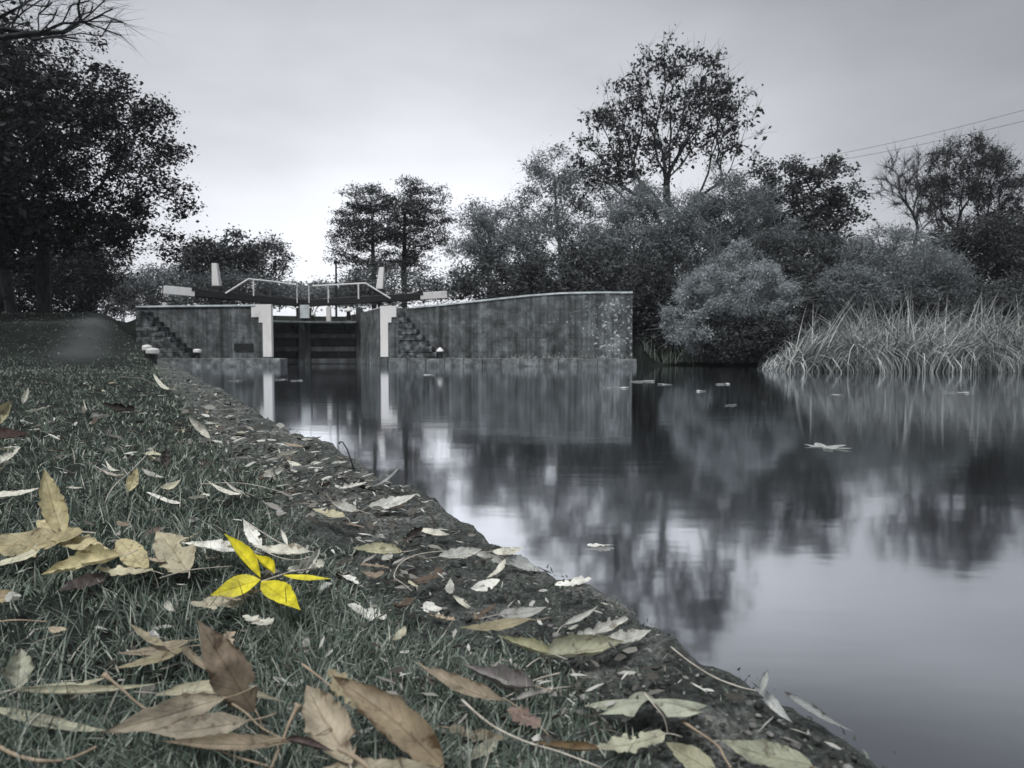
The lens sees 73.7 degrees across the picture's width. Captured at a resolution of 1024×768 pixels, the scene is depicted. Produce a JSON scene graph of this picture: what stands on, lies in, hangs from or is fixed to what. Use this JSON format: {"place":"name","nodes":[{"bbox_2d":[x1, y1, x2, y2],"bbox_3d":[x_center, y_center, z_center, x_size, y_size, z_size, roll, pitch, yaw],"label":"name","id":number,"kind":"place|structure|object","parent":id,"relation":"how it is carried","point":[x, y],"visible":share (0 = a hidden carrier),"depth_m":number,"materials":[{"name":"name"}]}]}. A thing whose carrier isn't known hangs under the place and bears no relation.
{"place":"outdoors","nodes":[
{"label":"outdoors","id":0,"kind":"place"},
{"bbox_2d":[0,312,1023,767],"bbox_3d":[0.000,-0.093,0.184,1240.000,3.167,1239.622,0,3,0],"label":"ground","id":1,"kind":"structure","parent":0,"point":[90,329],"depth_m":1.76,"materials":[{"name":"plant"}]},
{"bbox_2d":[0,427,27,438],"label":"fallen leaf","id":2,"kind":"object","parent":1,"relation":"on","point":[5,433],"visible":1,"depth_m":2.32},
{"bbox_2d":[2,649,33,707],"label":"fallen leaf","id":3,"kind":"object","parent":1,"relation":"on","point":[14,672],"visible":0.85,"depth_m":0.61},
{"bbox_2d":[0,549,39,565],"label":"fallen leaf","id":4,"kind":"object","parent":1,"relation":"on","point":[26,555],"visible":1,"depth_m":0.93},
{"bbox_2d":[0,1,91,299],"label":"oak tree","id":5,"kind":"object","parent":1,"relation":"on","point":[18,209],"visible":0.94,"depth_m":24.60,"materials":[{"name":"black plant"}]},
{"bbox_2d":[0,32,94,312],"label":"oak tree","id":6,"kind":"object","parent":1,"relation":"on","point":[7,290],"visible":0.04,"depth_m":35.23,"materials":[{"name":"black plant"}]},
{"bbox_2d":[0,527,95,556],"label":"fallen leaf","id":7,"kind":"object","parent":1,"relation":"on","point":[22,542],"visible":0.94,"depth_m":1.00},
{"bbox_2d":[38,469,68,548],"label":"fallen leaf","id":8,"kind":"object","parent":7,"relation":"on","point":[54,508],"visible":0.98,"depth_m":1.03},
{"bbox_2d":[0,744,96,762],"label":"twig","id":9,"kind":"object","parent":1,"relation":"on","point":[14,754],"visible":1,"depth_m":0.48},
{"bbox_2d":[0,707,106,731],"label":"fallen leaf","id":10,"kind":"object","parent":1,"relation":"on","point":[65,725],"visible":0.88,"depth_m":0.54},
{"bbox_2d":[32,520,107,549],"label":"fallen leaf","id":11,"kind":"object","parent":1,"relation":"on","point":[77,542],"visible":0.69,"depth_m":0.99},
{"bbox_2d":[0,212,154,313],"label":"shrub","id":12,"kind":"object","parent":1,"relation":"on","point":[91,280],"visible":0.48,"depth_m":51.54,"materials":[{"name":"black plant"}]},
{"bbox_2d":[35,215,123,314],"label":"shrub","id":13,"kind":"object","parent":1,"relation":"on","point":[86,290],"visible":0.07,"depth_m":66.42,"materials":[{"name":"black plant"}]},
{"bbox_2d":[0,682,161,693],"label":"fallen leaf","id":14,"kind":"object","parent":1,"relation":"on","point":[85,689],"visible":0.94,"depth_m":0.58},
{"bbox_2d":[0,0,163,117],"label":"bare tree","id":15,"kind":"object","parent":1,"relation":"on","point":[47,33],"visible":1,"depth_m":10.37,"materials":[{"name":"black plant"}]},
{"bbox_2d":[41,543,137,574],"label":"fallen leaf","id":16,"kind":"object","parent":1,"relation":"on","point":[92,554],"visible":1,"depth_m":0.90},
{"bbox_2d":[58,572,124,590],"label":"fallen leaf","id":17,"kind":"object","parent":1,"relation":"on","point":[81,581],"visible":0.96,"depth_m":0.88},
{"bbox_2d":[0,20,207,312],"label":"oak tree","id":18,"kind":"object","parent":1,"relation":"on","point":[105,118],"visible":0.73,"depth_m":28.21,"materials":[{"name":"black plant"}]},
{"bbox_2d":[97,270,139,320],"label":"shrub","id":19,"kind":"object","parent":1,"relation":"on","point":[114,313],"visible":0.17,"depth_m":75.37,"materials":[{"name":"grey plant"}]},
{"bbox_2d":[108,538,148,567],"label":"fallen leaf","id":20,"kind":"object","parent":1,"relation":"on","point":[136,559],"visible":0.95,"depth_m":0.95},
{"bbox_2d":[97,565,163,575],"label":"fallen leaf","id":21,"kind":"object","parent":1,"relation":"on","point":[119,570],"visible":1,"depth_m":0.90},
{"bbox_2d":[129,622,175,654],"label":"fallen leaf","id":22,"kind":"object","parent":1,"relation":"on","point":[146,637],"visible":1,"depth_m":0.68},
{"bbox_2d":[103,257,208,319],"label":"shrub","id":23,"kind":"object","parent":1,"relation":"on","point":[152,283],"visible":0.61,"depth_m":59.67,"materials":[{"name":"grey plant"}]},
{"bbox_2d":[112,645,200,668],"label":"fallen leaf","id":24,"kind":"object","parent":1,"relation":"on","point":[159,657],"visible":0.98,"depth_m":0.66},
{"bbox_2d":[117,639,198,655],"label":"fallen leaf","id":25,"kind":"object","parent":1,"relation":"on","point":[153,649],"visible":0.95,"depth_m":0.68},
{"bbox_2d":[152,531,195,578],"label":"fallen leaf","id":26,"kind":"object","parent":1,"relation":"on","point":[177,556],"visible":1,"depth_m":0.95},
{"bbox_2d":[99,685,256,733],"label":"fallen leaf","id":27,"kind":"object","parent":1,"relation":"on","point":[173,710],"visible":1,"depth_m":0.52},
{"bbox_2d":[101,671,275,767],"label":"twig","id":28,"kind":"object","parent":1,"relation":"on","point":[106,675],"visible":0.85,"depth_m":0.54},
{"bbox_2d":[134,680,283,701],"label":"fallen leaf","id":29,"kind":"object","parent":1,"relation":"on","point":[204,686],"visible":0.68,"depth_m":0.59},
{"bbox_2d":[135,304,286,366],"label":"lock wall","id":30,"kind":"structure","parent":1,"relation":"on","point":[228,335],"depth_m":25.23,"materials":[{"name":"concrete"}]},
{"bbox_2d":[163,278,304,363],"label":"lock gate","id":31,"kind":"structure","parent":30,"relation":"attached to","point":[288,340],"depth_m":28.59,"materials":[{"name":"black wood"}]},
{"bbox_2d":[147,712,276,738],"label":"fallen leaf","id":32,"kind":"object","parent":1,"relation":"on","point":[215,723],"visible":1,"depth_m":0.51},
{"bbox_2d":[161,223,272,304],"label":"alder tree","id":33,"kind":"object","parent":1,"relation":"on","point":[201,256],"visible":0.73,"depth_m":50.75,"materials":[{"name":"black plant"}]},
{"bbox_2d":[210,263,223,304],"bbox_3d":[-12.115,-3.932,28.139,0.550,2.055,0.360,0,3,0],"label":"paddle stand","id":34,"kind":"object","parent":1,"relation":"on","point":[216,283],"visible":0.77,"depth_m":27.99,"materials":[{"name":"white metal"}]},
{"bbox_2d":[180,539,261,554],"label":"fallen leaf","id":35,"kind":"object","parent":1,"relation":"on","point":[216,545],"visible":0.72,"depth_m":1.01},
{"bbox_2d":[189,594,264,609],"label":"fallen leaf","id":36,"kind":"object","parent":1,"relation":"on","point":[205,602],"visible":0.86,"depth_m":0.81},
{"bbox_2d":[196,619,263,730],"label":"fallen leaf","id":37,"kind":"object","parent":1,"relation":"on","point":[227,666],"visible":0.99,"depth_m":0.53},
{"bbox_2d":[171,265,300,309],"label":"shrub","id":38,"kind":"object","parent":1,"relation":"on","point":[272,289],"visible":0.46,"depth_m":48.95,"materials":[{"name":"grey plant"}]},
{"bbox_2d":[162,727,331,750],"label":"fallen leaf","id":39,"kind":"object","parent":1,"relation":"on","point":[230,741],"visible":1,"depth_m":0.49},
{"bbox_2d":[243,519,270,553],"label":"fallen leaf","id":40,"kind":"object","parent":1,"relation":"on","point":[252,533],"visible":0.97,"depth_m":1.02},
{"bbox_2d":[211,533,329,609],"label":"yellow leaf","id":41,"kind":"object","parent":1,"relation":"on","point":[274,590],"visible":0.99,"depth_m":0.81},
{"bbox_2d":[241,229,306,287],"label":"alder tree","id":42,"kind":"object","parent":1,"relation":"on","point":[275,269],"visible":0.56,"depth_m":55.31,"materials":[{"name":"black plant"}]},
{"bbox_2d":[270,702,302,767],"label":"twig","id":43,"kind":"object","parent":1,"relation":"on","point":[297,706],"visible":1,"depth_m":0.50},
{"bbox_2d":[253,543,323,555],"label":"fallen leaf","id":44,"kind":"object","parent":1,"relation":"on","point":[290,549],"visible":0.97,"depth_m":0.98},
{"bbox_2d":[262,735,332,750],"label":"fallen leaf","id":45,"kind":"object","parent":1,"relation":"on","point":[300,740],"visible":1,"depth_m":0.48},
{"bbox_2d":[273,275,367,312],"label":"trees","id":46,"kind":"object","parent":1,"relation":"on","point":[316,292],"visible":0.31,"depth_m":117.36,"materials":[{"name":"grey plant"}]},
{"bbox_2d":[327,669,356,708],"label":"fallen leaf","id":47,"kind":"object","parent":1,"relation":"on","point":[336,688],"visible":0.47,"depth_m":0.53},
{"bbox_2d":[321,181,413,308],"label":"pine tree","id":48,"kind":"object","parent":1,"relation":"on","point":[371,231],"visible":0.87,"depth_m":53.97,"materials":[{"name":"black plant"}]},
{"bbox_2d":[324,757,437,767],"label":"fallen leaf","id":49,"kind":"object","parent":1,"relation":"on","point":[399,762],"visible":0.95,"depth_m":0.47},
{"bbox_2d":[302,685,355,767],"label":"fallen leaf","id":50,"kind":"object","parent":49,"relation":"on","point":[321,710],"visible":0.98,"depth_m":0.50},
{"bbox_2d":[333,676,443,767],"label":"fallen leaf","id":51,"kind":"object","parent":1,"relation":"on","point":[398,722],"visible":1,"depth_m":0.49,"materials":[{"name":"plant"}]},
{"bbox_2d":[324,261,461,313],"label":"shrub","id":52,"kind":"object","parent":1,"relation":"on","point":[352,290],"visible":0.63,"depth_m":51.37,"materials":[{"name":"grey plant"}]},
{"bbox_2d":[370,173,459,307],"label":"pine tree","id":53,"kind":"object","parent":1,"relation":"on","point":[416,221],"visible":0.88,"depth_m":54.76,"materials":[{"name":"black plant"}]},
{"bbox_2d":[0,366,841,767],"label":"leaf litter","id":54,"kind":"object","parent":1,"relation":"on","point":[414,574],"visible":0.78,"depth_m":1.10,"materials":[{"name":"plant"}]},
{"bbox_2d":[438,194,542,298],"bbox_3d":[-1.162,-7.302,39.488,6.284,7.544,4.634,0,3,0],"label":"willow tree","id":55,"kind":"object","parent":1,"relation":"on","point":[489,234],"visible":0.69,"depth_m":39.18,"materials":[{"name":"grey plant"}]},
{"bbox_2d":[346,292,636,366],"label":"lock wall","id":56,"kind":"structure","parent":1,"relation":"on","point":[577,324],"depth_m":25.43,"materials":[{"name":"concrete"}]},
{"bbox_2d":[300,282,446,363],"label":"lock gate","id":57,"kind":"structure","parent":56,"relation":"attached to","point":[332,343],"depth_m":29.25,"materials":[{"name":"black wood"}]},
{"bbox_2d":[374,267,386,307],"bbox_3d":[-5.656,-3.993,29.438,0.550,2.047,0.360,0,3,0],"label":"paddle stand","id":58,"kind":"object","parent":56,"relation":"on","point":[380,283],"visible":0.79,"depth_m":29.29,"materials":[{"name":"white metal"}]},
{"bbox_2d":[396,352,631,357],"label":"weeds","id":59,"kind":"object","parent":56,"relation":"on","point":[546,356],"visible":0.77,"depth_m":25.33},
{"bbox_2d":[434,236,663,303],"bbox_3d":[1.919,-5.325,33.168,11.498,4.244,6.538,0,3,0],"label":"shrub","id":60,"kind":"object","parent":1,"relation":"on","point":[588,273],"visible":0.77,"depth_m":32.34,"materials":[{"name":"black plant"}]},
{"bbox_2d":[479,139,626,292],"bbox_3d":[2.799,-9.053,40.072,8.429,10.996,8.777,-3,4,-43],"label":"willow tree","id":61,"kind":"object","parent":1,"relation":"on","point":[536,169],"visible":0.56,"depth_m":39.77,"materials":[{"name":"grey plant"}]},
{"bbox_2d":[619,256,710,361],"bbox_3d":[6.267,-2.967,28.725,5.151,4.586,3.526,-2,4,-39],"label":"bush","id":62,"kind":"object","parent":1,"relation":"on","point":[645,310],"visible":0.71,"depth_m":27.90,"materials":[{"name":"black plant"}]},
{"bbox_2d":[557,23,774,280],"bbox_3d":[8.394,-11.117,38.152,12.742,17.456,7.955,0,3,0],"label":"ash tree","id":63,"kind":"object","parent":1,"relation":"on","point":[623,155],"visible":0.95,"depth_m":37.85,"materials":[{"name":"black plant"}]},
{"bbox_2d":[577,163,758,282],"bbox_3d":[7.644,-7.005,35.888,10.405,9.979,7.235,0,3,0],"label":"willow tree","id":64,"kind":"object","parent":1,"relation":"on","point":[662,241],"visible":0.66,"depth_m":34.89,"materials":[{"name":"grey plant"}]},
{"bbox_2d":[597,264,788,355],"bbox_3d":[8.126,-3.338,31.170,9.078,4.608,5.414,0,3,0],"label":"shrub","id":65,"kind":"object","parent":1,"relation":"on","point":[713,316],"visible":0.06,"depth_m":30.25,"materials":[{"name":"black plant"}]},
{"bbox_2d":[647,229,812,364],"bbox_3d":[8.368,-3.244,25.926,6.556,5.534,5.027,1,3,18],"label":"bush","id":66,"kind":"object","parent":1,"relation":"on","point":[701,288],"visible":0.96,"depth_m":25.65,"materials":[{"name":"grey plant"}]},
{"bbox_2d":[668,158,806,272],"bbox_3d":[11.342,-6.658,34.839,7.324,9.379,4.923,0,3,0],"label":"willow tree","id":67,"kind":"object","parent":1,"relation":"on","point":[735,202],"visible":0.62,"depth_m":33.87,"materials":[{"name":"grey plant"}]},
{"bbox_2d":[679,302,822,364],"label":"bush","id":68,"kind":"object","parent":1,"relation":"on","point":[748,341],"visible":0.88,"depth_m":25.09,"materials":[{"name":"black plant"}]},
{"bbox_2d":[574,198,932,296],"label":"shrub","id":69,"kind":"object","parent":1,"relation":"on","point":[803,257],"visible":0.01,"depth_m":50.05,"materials":[{"name":"grey plant"}]},
{"bbox_2d":[730,148,877,264],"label":"oak tree","id":70,"kind":"object","parent":1,"relation":"on","point":[835,198],"visible":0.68,"depth_m":42.63,"materials":[{"name":"black plant"}]},
{"bbox_2d":[733,225,881,294],"bbox_3d":[13.773,-4.694,32.965,7.160,5.728,4.891,0,3,0],"label":"shrub","id":71,"kind":"object","parent":1,"relation":"on","point":[786,254],"visible":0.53,"depth_m":32.03,"materials":[{"name":"grey plant"}]},
{"bbox_2d":[746,275,894,338],"bbox_3d":[13.628,-3.144,30.917,7.178,3.724,4.746,0,3,0],"label":"shrub","id":72,"kind":"object","parent":1,"relation":"on","point":[796,322],"visible":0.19,"depth_m":29.81,"materials":[{"name":"grey plant"}]},
{"bbox_2d":[633,318,1022,363],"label":"rough grass","id":73,"kind":"structure","parent":1,"relation":"on","point":[663,357],"depth_m":27.26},
{"bbox_2d":[689,215,740,358],"bbox_3d":[7.724,-4.070,26.507,2.027,6.204,1.728,2,4,36],"label":"sapling","id":74,"kind":"object","parent":73,"relation":"on","point":[710,240],"visible":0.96,"depth_m":26.33,"materials":[{"name":"grey plant"}]},
{"bbox_2d":[809,259,907,322],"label":"shrub","id":75,"kind":"object","parent":1,"relation":"on","point":[843,283],"visible":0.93,"depth_m":26.34,"materials":[{"name":"grey plant"}]},
{"bbox_2d":[827,216,967,327],"bbox_3d":[17.831,-4.970,31.792,6.921,6.136,4.751,0,3,0],"label":"thorn bush","id":76,"kind":"object","parent":1,"relation":"on","point":[897,236],"visible":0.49,"depth_m":31.10,"materials":[{"name":"grey plant"}]},
{"bbox_2d":[774,267,1023,330],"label":"shrub","id":77,"kind":"object","parent":1,"relation":"on","point":[1005,299],"visible":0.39,"depth_m":28.04,"materials":[{"name":"grey plant"}]},
{"bbox_2d":[866,143,949,329],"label":"ash tree","id":78,"kind":"object","parent":1,"relation":"on","point":[917,185],"visible":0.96,"depth_m":46.12,"materials":[{"name":"grey plant"}]},
{"bbox_2d":[882,241,990,332],"bbox_3d":[17.277,-3.679,27.790,4.350,4.438,3.214,0,3,0],"label":"shrub","id":79,"kind":"object","parent":1,"relation":"on","point":[943,278],"visible":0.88,"depth_m":27.48,"materials":[{"name":"grey plant"}]},
{"bbox_2d":[870,306,1023,333],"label":"shrub","id":80,"kind":"object","parent":1,"relation":"on","point":[939,323],"visible":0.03,"depth_m":39.01,"materials":[{"name":"grey plant"}]},
{"bbox_2d":[907,201,1023,321],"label":"shrub","id":81,"kind":"object","parent":1,"relation":"on","point":[995,248],"visible":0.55,"depth_m":32.77,"materials":[{"name":"black plant"}]},
{"bbox_2d":[910,123,1023,252],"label":"ash tree","id":82,"kind":"object","parent":1,"relation":"on","point":[992,159],"visible":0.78,"depth_m":45.52,"materials":[{"name":"black plant"}]},
{"bbox_2d":[0,0,1023,337],"label":"sky","id":83,"kind":"structure","parent":0,"point":[290,103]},
{"bbox_2d":[153,359,877,767],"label":"bank","id":84,"kind":"structure","parent":0,"point":[651,643],"depth_m":0.89,"materials":[{"name":"soil"}]},
{"bbox_2d":[354,542,416,553],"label":"fallen leaf","id":85,"kind":"object","parent":84,"relation":"on","point":[381,548],"visible":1,"depth_m":1.04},
{"bbox_2d":[361,494,415,510],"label":"fallen leaf","id":86,"kind":"object","parent":84,"relation":"on","point":[388,502],"visible":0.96,"depth_m":1.34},
{"bbox_2d":[423,547,480,558],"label":"fallen leaf","id":87,"kind":"object","parent":84,"relation":"on","point":[459,552],"visible":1,"depth_m":1.03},
{"bbox_2d":[431,724,503,741],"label":"fallen leaf","id":88,"kind":"object","parent":84,"relation":"on","point":[488,733],"visible":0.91,"depth_m":0.55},
{"bbox_2d":[414,660,526,714],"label":"fallen leaf","id":89,"kind":"object","parent":84,"relation":"on","point":[461,684],"visible":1,"depth_m":0.59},
{"bbox_2d":[468,733,498,760],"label":"fallen leaf","id":90,"kind":"object","parent":84,"relation":"on","point":[483,749],"visible":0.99,"depth_m":0.52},
{"bbox_2d":[471,579,499,590],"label":"fallen leaf","id":91,"kind":"object","parent":84,"relation":"on","point":[490,583],"visible":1,"depth_m":0.90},
{"bbox_2d":[461,617,549,630],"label":"fallen leaf","id":92,"kind":"object","parent":84,"relation":"on","point":[501,624],"visible":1,"depth_m":0.75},
{"bbox_2d":[462,663,552,690],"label":"fallen leaf","id":93,"kind":"object","parent":84,"relation":"on","point":[516,678],"visible":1,"depth_m":0.62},
{"bbox_2d":[479,607,545,618],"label":"fallen leaf","id":94,"kind":"object","parent":84,"relation":"on","point":[520,612],"visible":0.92,"depth_m":0.80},
{"bbox_2d":[490,550,540,570],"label":"fallen leaf","id":95,"kind":"object","parent":84,"relation":"on","point":[521,562],"visible":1,"depth_m":1.01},
{"bbox_2d":[461,699,601,767],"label":"twig","id":96,"kind":"object","parent":84,"relation":"on","point":[488,722],"visible":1,"depth_m":0.53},
{"bbox_2d":[508,705,555,748],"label":"fallen leaf","id":97,"kind":"object","parent":84,"relation":"on","point":[518,716],"visible":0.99,"depth_m":0.57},
{"bbox_2d":[497,635,567,659],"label":"fallen leaf","id":98,"kind":"object","parent":84,"relation":"on","point":[534,645],"visible":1,"depth_m":0.68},
{"bbox_2d":[176,385,895,767],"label":"moss","id":99,"kind":"object","parent":84,"relation":"on","point":[726,689],"visible":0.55,"depth_m":0.83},
{"bbox_2d":[185,403,888,767],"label":"pebbles","id":100,"kind":"object","parent":84,"relation":"on","point":[721,725],"visible":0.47,"depth_m":0.66,"materials":[{"name":"stone"}]},
{"bbox_2d":[510,686,571,699],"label":"fallen leaf","id":101,"kind":"object","parent":84,"relation":"on","point":[531,693],"visible":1,"depth_m":0.60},
{"bbox_2d":[526,632,623,667],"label":"fallen leaf","id":102,"kind":"object","parent":84,"relation":"on","point":[571,645],"visible":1,"depth_m":0.70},
{"bbox_2d":[533,741,621,750],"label":"fallen leaf","id":103,"kind":"object","parent":84,"relation":"on","point":[577,746],"visible":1,"depth_m":0.53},
{"bbox_2d":[577,616,627,635],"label":"fallen leaf","id":104,"kind":"object","parent":84,"relation":"on","point":[600,628],"visible":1,"depth_m":0.74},
{"bbox_2d":[608,628,650,643],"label":"fallen leaf","id":105,"kind":"object","parent":84,"relation":"on","point":[632,635],"visible":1,"depth_m":0.74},
{"bbox_2d":[598,729,681,753],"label":"fallen leaf","id":106,"kind":"object","parent":84,"relation":"on","point":[646,739],"visible":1,"depth_m":0.54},
{"bbox_2d":[584,691,706,716],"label":"fallen leaf","id":107,"kind":"object","parent":84,"relation":"on","point":[631,705],"visible":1,"depth_m":0.58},
{"bbox_2d":[666,742,714,767],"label":"fallen leaf","id":108,"kind":"object","parent":84,"relation":"on","point":[689,756],"visible":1,"depth_m":0.51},
{"bbox_2d":[722,739,815,767],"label":"fallen leaf","id":109,"kind":"object","parent":84,"relation":"on","point":[766,752],"visible":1,"depth_m":0.53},
{"bbox_2d":[757,688,792,722],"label":"fallen leaf","id":110,"kind":"object","parent":84,"relation":"on","point":[771,701],"visible":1,"depth_m":0.61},
{"bbox_2d":[782,691,850,730],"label":"fallen leaf","id":111,"kind":"object","parent":84,"relation":"on","point":[807,705],"visible":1,"depth_m":0.60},
{"bbox_2d":[177,363,1023,767],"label":"water","id":112,"kind":"structure","parent":0,"point":[865,585],"depth_m":2.71,"materials":[{"name":"liquid"}]},
{"bbox_2d":[756,284,1023,373],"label":"reeds","id":113,"kind":"object","parent":112,"relation":"in","point":[852,348],"visible":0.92,"depth_m":18.58,"materials":[{"name":"plant"}]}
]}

